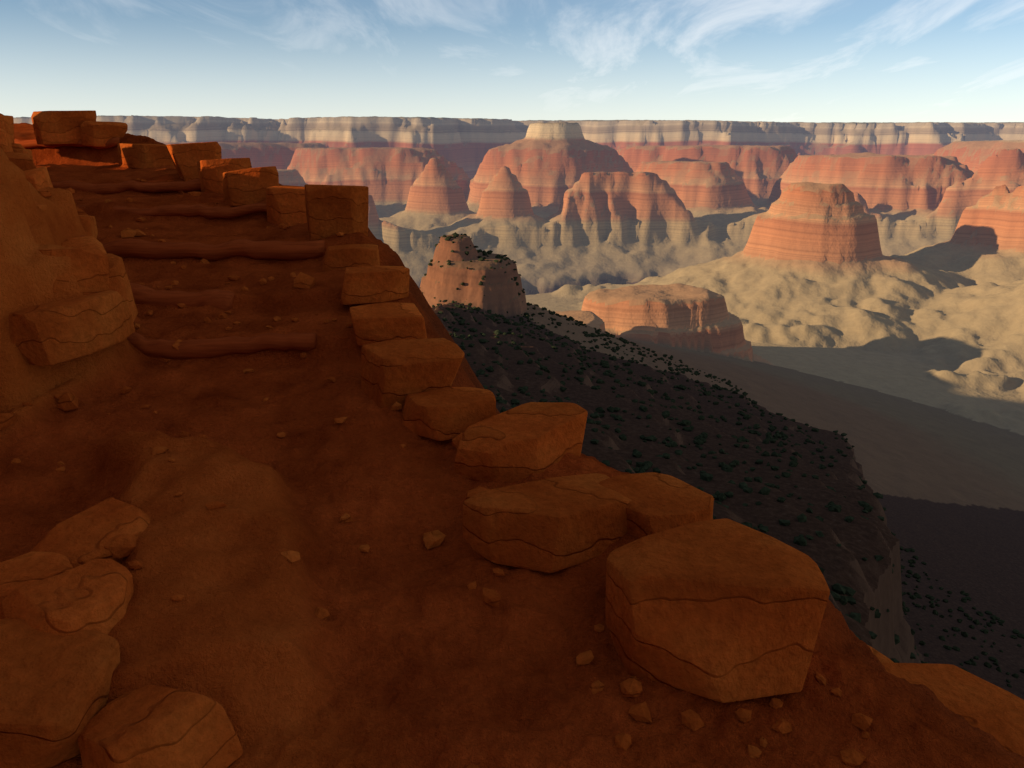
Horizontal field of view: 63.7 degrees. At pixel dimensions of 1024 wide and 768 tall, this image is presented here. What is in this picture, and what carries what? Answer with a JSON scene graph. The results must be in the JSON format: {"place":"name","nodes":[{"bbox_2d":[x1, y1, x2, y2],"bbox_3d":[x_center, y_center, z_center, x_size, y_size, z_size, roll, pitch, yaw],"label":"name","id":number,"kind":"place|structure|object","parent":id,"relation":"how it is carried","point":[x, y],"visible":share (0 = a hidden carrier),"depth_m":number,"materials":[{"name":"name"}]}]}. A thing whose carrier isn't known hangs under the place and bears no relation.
{"place":"outdoors","nodes":[
{"label":"outdoors","id":0,"kind":"place"},
{"bbox_2d":[0,128,12,151],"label":"rock wall","id":1,"kind":"structure","parent":0,"point":[5,142],"depth_m":7.88,"materials":[{"name":"red stone"}]},
{"bbox_2d":[0,123,1023,767],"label":"dirt trail","id":2,"kind":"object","parent":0,"point":[410,651],"depth_m":2.63,"materials":[{"name":"brown soil"}]},
{"bbox_2d":[0,115,13,143],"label":"rock wall","id":3,"kind":"structure","parent":2,"relation":"on","point":[7,123],"depth_m":8.38,"materials":[{"name":"red stone"}]},
{"bbox_2d":[11,143,24,148],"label":"rock wall","id":4,"kind":"structure","parent":2,"relation":"on","point":[17,146],"depth_m":9.44,"materials":[{"name":"red stone"}]},
{"bbox_2d":[13,149,22,152],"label":"rock wall","id":5,"kind":"structure","parent":2,"relation":"on","point":[17,151],"depth_m":8.54,"materials":[{"name":"red stone"}]},
{"bbox_2d":[4,152,35,170],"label":"rock wall","id":6,"kind":"structure","parent":2,"relation":"on","point":[23,161],"depth_m":5.79,"materials":[{"name":"red stone"}]},
{"bbox_2d":[13,148,32,159],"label":"rock wall","id":7,"kind":"structure","parent":2,"relation":"on","point":[28,152],"depth_m":9.15,"materials":[{"name":"red stone"}]},
{"bbox_2d":[0,551,72,618],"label":"rock wall","id":8,"kind":"structure","parent":2,"relation":"on","point":[25,569],"depth_m":2.37,"materials":[{"name":"red stone"}]},
{"bbox_2d":[24,166,52,189],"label":"rock wall","id":9,"kind":"structure","parent":2,"relation":"on","point":[38,178],"depth_m":5.50,"materials":[{"name":"red stone"}]},
{"bbox_2d":[0,618,120,767],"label":"rock wall","id":10,"kind":"structure","parent":2,"relation":"on","point":[54,691],"depth_m":1.95,"materials":[{"name":"red stone"}]},
{"bbox_2d":[31,110,96,144],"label":"edge stone","id":11,"kind":"object","parent":2,"relation":"on","point":[56,127],"visible":0.8,"depth_m":10.20,"materials":[{"name":"red stone"}]},
{"bbox_2d":[14,137,120,148],"bbox_3d":[-5.886,-3.048,10.445,1.873,0.157,0.133,1,16,4],"label":"log step","id":12,"kind":"object","parent":2,"relation":"on","point":[112,142],"visible":0.59,"depth_m":10.39,"materials":[{"name":"brown wood"}]},
{"bbox_2d":[2,559,133,634],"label":"rock wall","id":13,"kind":"structure","parent":2,"relation":"on","point":[96,594],"depth_m":2.18,"materials":[{"name":"red stone"}]},
{"bbox_2d":[9,290,134,365],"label":"rock wall","id":14,"kind":"structure","parent":2,"relation":"on","point":[53,333],"depth_m":3.77,"materials":[{"name":"red stone"}]},
{"bbox_2d":[39,249,108,292],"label":"rock wall","id":15,"kind":"structure","parent":2,"relation":"on","point":[89,272],"depth_m":3.99,"materials":[{"name":"red stone"}]},
{"bbox_2d":[76,207,86,214],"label":"rock wall","id":16,"kind":"structure","parent":2,"relation":"on","point":[80,212],"depth_m":5.60,"materials":[{"name":"red stone"}]},
{"bbox_2d":[61,236,106,253],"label":"rock wall","id":17,"kind":"structure","parent":2,"relation":"on","point":[86,242],"depth_m":4.73,"materials":[{"name":"red stone"}]},
{"bbox_2d":[78,215,97,238],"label":"rock wall","id":18,"kind":"structure","parent":2,"relation":"on","point":[88,223],"depth_m":5.11,"materials":[{"name":"red stone"}]},
{"bbox_2d":[31,498,149,567],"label":"rock wall","id":19,"kind":"structure","parent":2,"relation":"on","point":[81,538],"depth_m":2.62,"materials":[{"name":"red stone"}]},
{"bbox_2d":[80,121,127,146],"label":"edge stone","id":20,"kind":"object","parent":2,"relation":"on","point":[97,133],"visible":0.91,"depth_m":10.28,"materials":[{"name":"red stone"}]},
{"bbox_2d":[83,253,137,321],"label":"rock wall","id":21,"kind":"structure","parent":2,"relation":"on","point":[119,282],"depth_m":4.21,"materials":[{"name":"red stone"}]},
{"bbox_2d":[52,178,200,193],"bbox_3d":[-3.872,-1.943,8.077,2.226,0.209,0.143,2,16,6],"label":"log step","id":22,"kind":"object","parent":2,"relation":"on","point":[177,186],"visible":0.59,"depth_m":8.01,"materials":[{"name":"brown wood"}]},
{"bbox_2d":[117,143,173,168],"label":"edge stone","id":23,"kind":"object","parent":2,"relation":"on","point":[139,156],"visible":0.71,"depth_m":9.59,"materials":[{"name":"red stone"}]},
{"bbox_2d":[80,235,234,309],"bbox_3d":[-2.178,-0.736,4.972,0.988,0.661,0.184,1,16,3],"label":"log step","id":24,"kind":"object","parent":2,"relation":"on","point":[216,298],"visible":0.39,"depth_m":4.98,"materials":[{"name":"brown wood"}]},
{"bbox_2d":[78,684,242,767],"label":"rock wall","id":25,"kind":"structure","parent":2,"relation":"on","point":[150,726],"depth_m":1.93,"materials":[{"name":"red stone"}]},
{"bbox_2d":[76,203,266,218],"bbox_3d":[-3.140,-1.509,7.167,2.532,0.150,0.121,2,16,7],"label":"log step","id":26,"kind":"object","parent":2,"relation":"on","point":[207,212],"visible":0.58,"depth_m":7.07,"materials":[{"name":"brown wood"}]},
{"bbox_2d":[165,142,221,180],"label":"edge stone","id":27,"kind":"object","parent":2,"relation":"on","point":[185,157],"visible":0.66,"depth_m":8.28,"materials":[{"name":"red stone"}]},
{"bbox_2d":[102,238,324,260],"bbox_3d":[-2.339,-0.983,5.959,1.992,0.223,0.169,1,16,3],"label":"log step","id":28,"kind":"object","parent":2,"relation":"on","point":[262,250],"visible":0.82,"depth_m":5.89,"materials":[{"name":"brown wood"}]},
{"bbox_2d":[127,332,316,359],"bbox_3d":[-1.564,-0.246,4.292,1.096,0.252,0.121,1,16,3],"label":"log step","id":29,"kind":"object","parent":2,"relation":"on","point":[206,348],"visible":0.88,"depth_m":4.26,"materials":[{"name":"brown wood"}]},
{"bbox_2d":[197,158,251,193],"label":"edge stone","id":30,"kind":"object","parent":2,"relation":"on","point":[210,172],"visible":0.62,"depth_m":7.79,"materials":[{"name":"red stone"}]},
{"bbox_2d":[223,166,278,205],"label":"edge stone","id":31,"kind":"object","parent":2,"relation":"on","point":[248,186],"visible":0.79,"depth_m":7.16,"materials":[{"name":"red stone"}]},
{"bbox_2d":[266,185,306,225],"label":"edge stone","id":32,"kind":"object","parent":2,"relation":"on","point":[285,204],"visible":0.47,"depth_m":6.85,"materials":[{"name":"red stone"}]},
{"bbox_2d":[304,184,368,239],"bbox_3d":[-1.312,-1.285,6.179,0.458,0.400,0.432,-2,15,-16],"label":"edge stone","id":33,"kind":"object","parent":2,"relation":"on","point":[331,210],"visible":0.88,"depth_m":6.02,"materials":[{"name":"red stone"}]},
{"bbox_2d":[322,244,379,271],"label":"edge stone","id":34,"kind":"object","parent":2,"relation":"on","point":[342,257],"visible":0.86,"depth_m":5.54,"materials":[{"name":"red stone"}]},
{"bbox_2d":[340,266,409,304],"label":"edge stone","id":35,"kind":"object","parent":2,"relation":"on","point":[369,284],"visible":1,"depth_m":4.77,"materials":[{"name":"red stone"}]},
{"bbox_2d":[349,302,426,345],"bbox_3d":[-0.651,-0.314,4.316,0.396,0.162,0.384,-1,17,-10],"label":"edge stone","id":36,"kind":"object","parent":2,"relation":"on","point":[379,322],"visible":0.81,"depth_m":4.15,"materials":[{"name":"red stone"}]},
{"bbox_2d":[361,338,464,407],"bbox_3d":[-0.466,-0.044,3.814,0.419,0.263,0.382,-12,20,-27],"label":"edge stone","id":37,"kind":"object","parent":2,"relation":"on","point":[394,371],"visible":0.77,"depth_m":3.69,"materials":[{"name":"red stone"}]},
{"bbox_2d":[0,177,872,767],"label":"pebbles","id":38,"kind":"object","parent":2,"relation":"on","point":[120,545],"visible":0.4,"depth_m":2.56,"materials":[{"name":"red stone"}]},
{"bbox_2d":[402,387,495,440],"bbox_3d":[-0.254,0.118,3.623,0.426,0.150,0.366,-12,16,-40],"label":"edge stone","id":39,"kind":"object","parent":2,"relation":"on","point":[446,414],"visible":0.83,"depth_m":3.46,"materials":[{"name":"red stone"}]},
{"bbox_2d":[454,402,587,483],"bbox_3d":[0.061,0.226,3.293,0.334,0.177,0.530,9,22,39],"label":"edge stone","id":40,"kind":"object","parent":2,"relation":"on","point":[519,442],"visible":0.96,"depth_m":3.16,"materials":[{"name":"red stone"}]},
{"bbox_2d":[463,473,631,572],"bbox_3d":[0.176,0.465,2.836,0.598,0.184,0.366,-7,13,-33],"label":"edge stone","id":41,"kind":"object","parent":2,"relation":"on","point":[551,525],"visible":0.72,"depth_m":2.69,"materials":[{"name":"red stone"}]},
{"bbox_2d":[599,472,713,537],"bbox_3d":[0.501,0.435,2.890,0.336,0.132,0.381,-7,18,-30],"label":"edge stone","id":42,"kind":"object","parent":2,"relation":"on","point":[659,502],"visible":0.62,"depth_m":2.80,"materials":[{"name":"red stone"}]},
{"bbox_2d":[605,518,829,702],"bbox_3d":[0.558,0.610,2.291,0.531,0.306,0.472,-4,12,-8],"label":"edge stone","id":43,"kind":"object","parent":2,"relation":"on","point":[725,610],"visible":0.98,"depth_m":2.11,"materials":[{"name":"red stone"}]},
{"bbox_2d":[868,645,893,662],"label":"rock","id":44,"kind":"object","parent":2,"relation":"on","point":[881,657],"depth_m":3.55,"materials":[{"name":"red stone"}]},
{"bbox_2d":[882,663,1023,756],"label":"ledge slab","id":45,"kind":"structure","parent":2,"relation":"on","point":[996,712],"depth_m":3.00,"materials":[{"name":"red stone"}]},
{"bbox_2d":[0,0,1023,122],"label":"sky","id":46,"kind":"structure","parent":0,"point":[817,61],"materials":[{"name":"blue"}]},
{"bbox_2d":[13,115,1023,699],"bbox_3d":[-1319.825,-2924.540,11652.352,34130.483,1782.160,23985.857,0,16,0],"label":"canyon terrain","id":47,"kind":"structure","parent":0,"point":[861,285],"depth_m":3496.00,"materials":[{"name":"orange stone"}]},
{"bbox_2d":[420,232,1023,687],"bbox_3d":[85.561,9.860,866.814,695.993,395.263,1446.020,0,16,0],"label":"juniper scrub","id":48,"kind":"object","parent":47,"relation":"on","point":[844,598],"visible":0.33,"depth_m":646.90,"materials":[{"name":"green plant"}]}
]}

